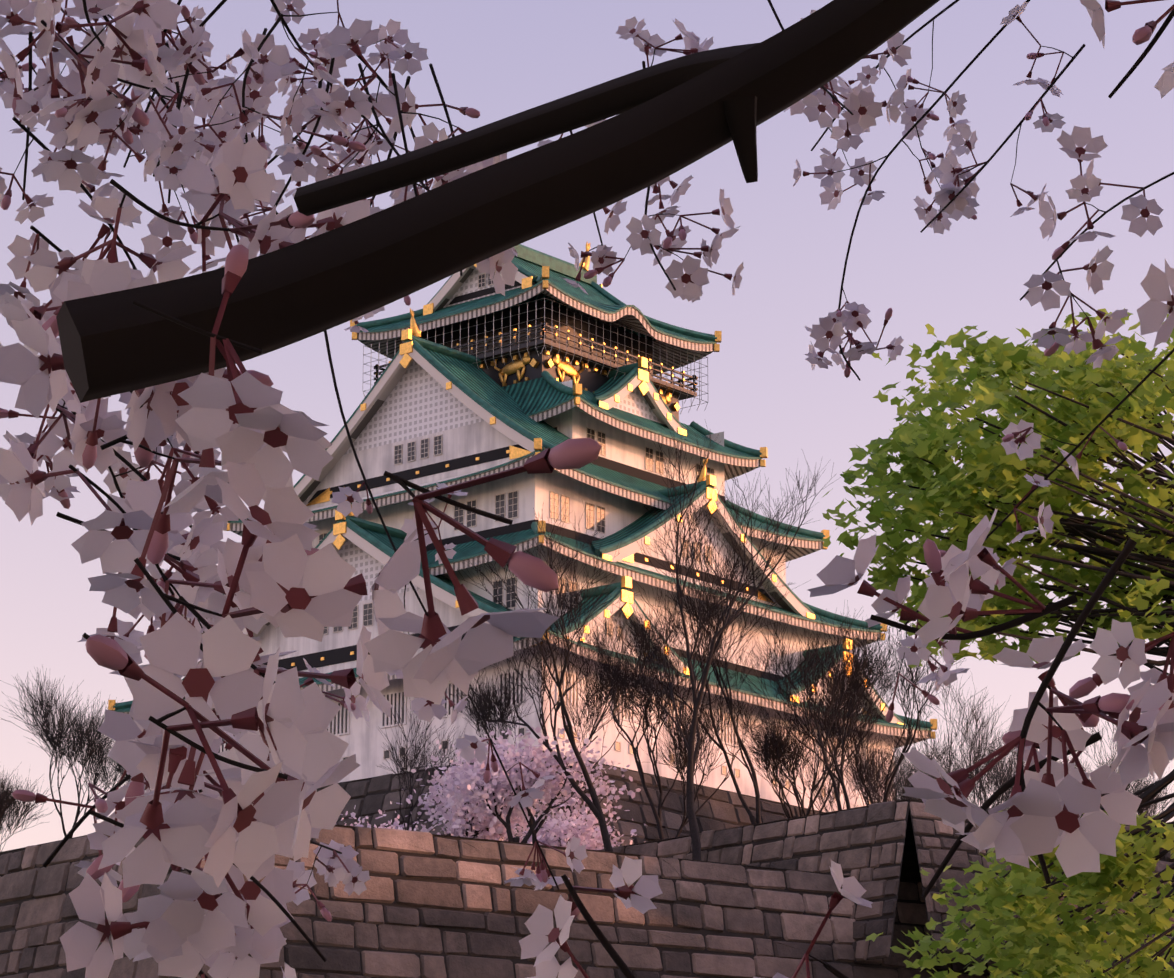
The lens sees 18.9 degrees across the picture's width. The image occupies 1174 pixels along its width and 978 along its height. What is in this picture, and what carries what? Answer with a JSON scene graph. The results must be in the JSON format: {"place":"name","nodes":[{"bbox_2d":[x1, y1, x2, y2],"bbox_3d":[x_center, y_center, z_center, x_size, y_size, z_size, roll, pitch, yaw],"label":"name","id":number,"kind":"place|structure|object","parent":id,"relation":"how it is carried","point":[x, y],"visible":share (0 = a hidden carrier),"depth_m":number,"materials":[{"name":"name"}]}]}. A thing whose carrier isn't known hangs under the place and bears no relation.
{"place":"outdoors","nodes":[
{"label":"outdoors","id":0,"kind":"place"},
{"bbox_2d":[0,824,1111,977],"bbox_3d":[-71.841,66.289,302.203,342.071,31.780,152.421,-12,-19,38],"label":"terrace stone wall","id":1,"kind":"structure","parent":0,"point":[426,905],"depth_m":183.78,"materials":[{"name":"brown stone"}]},
{"bbox_2d":[0,763,55,851],"bbox_3d":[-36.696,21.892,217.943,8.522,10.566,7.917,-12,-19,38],"label":"bare tree","id":2,"kind":"object","parent":1,"relation":"on","point":[8,800],"visible":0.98,"depth_m":218.62,"materials":[{"name":"black plant"}]},
{"bbox_2d":[0,666,129,837],"bbox_3d":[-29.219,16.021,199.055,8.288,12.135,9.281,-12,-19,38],"label":"bare tree","id":3,"kind":"object","parent":1,"relation":"on","point":[89,738],"visible":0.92,"depth_m":199.17,"materials":[{"name":"black plant"}]},
{"bbox_2d":[99,737,145,791],"bbox_3d":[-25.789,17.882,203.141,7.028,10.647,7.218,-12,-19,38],"label":"bare tree","id":4,"kind":"object","parent":1,"relation":"on","point":[117,765],"visible":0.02,"depth_m":202.42,"materials":[{"name":"black plant"}]},
{"bbox_2d":[337,801,434,831],"bbox_3d":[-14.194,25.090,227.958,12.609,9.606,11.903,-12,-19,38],"label":"cherry tree","id":5,"kind":"object","parent":1,"relation":"on","point":[395,823],"visible":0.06,"depth_m":227.58,"materials":[{"name":"pink plant"}]},
{"bbox_2d":[377,706,468,830],"bbox_3d":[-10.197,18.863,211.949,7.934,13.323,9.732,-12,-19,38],"label":"bare tree","id":6,"kind":"object","parent":1,"relation":"on","point":[401,761],"visible":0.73,"depth_m":210.80,"materials":[{"name":"black plant"}]},
{"bbox_2d":[396,750,558,843],"bbox_3d":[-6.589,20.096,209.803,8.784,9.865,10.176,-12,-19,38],"label":"cherry tree","id":7,"kind":"object","parent":1,"relation":"on","point":[475,826],"visible":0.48,"depth_m":209.38,"materials":[{"name":"pink plant"}]},
{"bbox_2d":[406,721,629,842],"bbox_3d":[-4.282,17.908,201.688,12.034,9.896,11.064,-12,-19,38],"label":"cherry tree","id":8,"kind":"object","parent":1,"relation":"on","point":[494,791],"visible":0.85,"depth_m":201.06,"materials":[{"name":"pink plant"}]},
{"bbox_2d":[446,499,636,851],"bbox_3d":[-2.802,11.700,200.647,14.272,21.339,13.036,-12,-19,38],"label":"bare tree","id":9,"kind":"object","parent":1,"relation":"on","point":[594,805],"visible":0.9,"depth_m":200.30,"materials":[{"name":"black plant"}]},
{"bbox_2d":[453,603,676,843],"bbox_3d":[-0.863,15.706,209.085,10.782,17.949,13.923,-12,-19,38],"label":"bare tree","id":10,"kind":"object","parent":1,"relation":"on","point":[497,702],"visible":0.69,"depth_m":209.06,"materials":[{"name":"black plant"}]},
{"bbox_2d":[489,737,645,849],"bbox_3d":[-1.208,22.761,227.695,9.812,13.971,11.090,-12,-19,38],"label":"cherry tree","id":11,"kind":"object","parent":1,"relation":"on","point":[581,830],"visible":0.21,"depth_m":227.14,"materials":[{"name":"pink plant"}]},
{"bbox_2d":[551,613,766,839],"bbox_3d":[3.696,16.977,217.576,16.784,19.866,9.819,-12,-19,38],"label":"bare tree","id":12,"kind":"object","parent":1,"relation":"on","point":[646,721],"visible":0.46,"depth_m":216.16,"materials":[{"name":"black plant"}]},
{"bbox_2d":[580,502,796,824],"bbox_3d":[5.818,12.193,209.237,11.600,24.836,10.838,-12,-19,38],"label":"bare tree","id":13,"kind":"object","parent":1,"relation":"on","point":[752,818],"visible":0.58,"depth_m":209.70,"materials":[{"name":"black plant"}]},
{"bbox_2d":[609,421,840,860],"bbox_3d":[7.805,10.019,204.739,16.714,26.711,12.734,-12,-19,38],"label":"bare tree","id":14,"kind":"object","parent":1,"relation":"on","point":[715,645],"visible":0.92,"depth_m":204.04,"materials":[{"name":"black plant"}]},
{"bbox_2d":[728,600,910,809],"bbox_3d":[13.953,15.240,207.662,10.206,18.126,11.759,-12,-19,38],"label":"bare tree","id":15,"kind":"object","parent":1,"relation":"on","point":[859,667],"visible":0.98,"depth_m":207.35,"materials":[{"name":"black plant"}]},
{"bbox_2d":[729,646,921,818],"bbox_3d":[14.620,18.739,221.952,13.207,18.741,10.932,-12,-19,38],"label":"bare tree","id":16,"kind":"object","parent":1,"relation":"on","point":[767,751],"visible":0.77,"depth_m":223.44,"materials":[{"name":"black plant"}]},
{"bbox_2d":[788,722,977,812],"bbox_3d":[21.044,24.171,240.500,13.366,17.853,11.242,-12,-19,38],"label":"bare tree","id":17,"kind":"object","parent":1,"relation":"on","point":[880,783],"visible":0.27,"depth_m":239.68,"materials":[{"name":"brown plant"}]},
{"bbox_2d":[599,799,1173,971],"bbox_3d":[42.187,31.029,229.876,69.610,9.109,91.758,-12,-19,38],"label":"stone wall","id":18,"kind":"structure","parent":1,"relation":"on","point":[879,852],"depth_m":196.54,"materials":[{"name":"grey stone"}]},
{"bbox_2d":[813,623,969,805],"bbox_3d":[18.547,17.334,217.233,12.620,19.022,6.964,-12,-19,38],"label":"bare tree","id":19,"kind":"object","parent":1,"relation":"on","point":[859,732],"visible":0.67,"depth_m":218.66,"materials":[{"name":"black plant"}]},
{"bbox_2d":[854,743,980,807],"bbox_3d":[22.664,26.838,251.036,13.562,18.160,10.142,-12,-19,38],"label":"bare tree","id":20,"kind":"object","parent":1,"relation":"on","point":[908,780],"visible":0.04,"depth_m":251.12,"materials":[{"name":"grey plant"}]},
{"bbox_2d":[853,660,1037,809],"bbox_3d":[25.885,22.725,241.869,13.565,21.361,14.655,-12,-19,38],"label":"bare tree","id":21,"kind":"object","parent":1,"relation":"on","point":[976,752],"visible":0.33,"depth_m":241.84,"materials":[{"name":"brown plant"}]},
{"bbox_2d":[965,734,1106,809],"bbox_3d":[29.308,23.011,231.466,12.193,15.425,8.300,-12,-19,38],"label":"bare tree","id":22,"kind":"object","parent":1,"relation":"on","point":[996,787],"visible":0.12,"depth_m":233.57,"materials":[{"name":"grey plant"}]},
{"bbox_2d":[1076,719,1173,817],"bbox_3d":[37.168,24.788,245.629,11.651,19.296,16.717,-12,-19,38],"label":"bare tree","id":23,"kind":"object","parent":1,"relation":"on","point":[1143,809],"visible":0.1,"depth_m":244.48,"materials":[{"name":"grey plant"}]},
{"bbox_2d":[317,751,825,848],"bbox_3d":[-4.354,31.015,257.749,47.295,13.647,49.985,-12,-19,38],"label":"stone wall","id":24,"kind":"structure","parent":0,"point":[720,809],"depth_m":239.77,"materials":[{"name":"black stone"}]},
{"bbox_2d":[108,242,936,811],"bbox_3d":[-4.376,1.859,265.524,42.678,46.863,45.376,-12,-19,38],"label":"osaka castle keep","id":25,"kind":"structure","parent":24,"relation":"on","point":[478,378],"depth_m":254.16,"materials":[{"name":"paint"}]},
{"bbox_2d":[0,0,1173,851],"label":"sky","id":26,"kind":"structure","parent":0,"point":[499,59],"materials":[{"name":"purple"}]},
{"label":"ground","id":27,"kind":"structure","parent":0,"visible":0},
{"bbox_2d":[0,0,1173,977],"bbox_3d":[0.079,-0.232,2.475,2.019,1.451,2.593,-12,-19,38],"label":"cherry twigs","id":28,"kind":"object","parent":27,"relation":"on","point":[693,105],"visible":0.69,"depth_m":1.06,"materials":[{"name":"brown wood"}]},
{"bbox_2d":[0,0,1173,977],"bbox_3d":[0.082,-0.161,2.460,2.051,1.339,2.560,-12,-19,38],"label":"cherry blossoms","id":29,"kind":"object","parent":28,"relation":"attached to","point":[192,930],"visible":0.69,"depth_m":1.27,"materials":[{"name":"pink plant"}]},
{"bbox_2d":[822,308,1173,977],"bbox_3d":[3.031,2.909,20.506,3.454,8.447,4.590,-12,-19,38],"label":"green maple","id":30,"kind":"object","parent":27,"relation":"on","point":[1038,937],"visible":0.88,"depth_m":20.34,"materials":[{"name":"green plant"}]}
]}

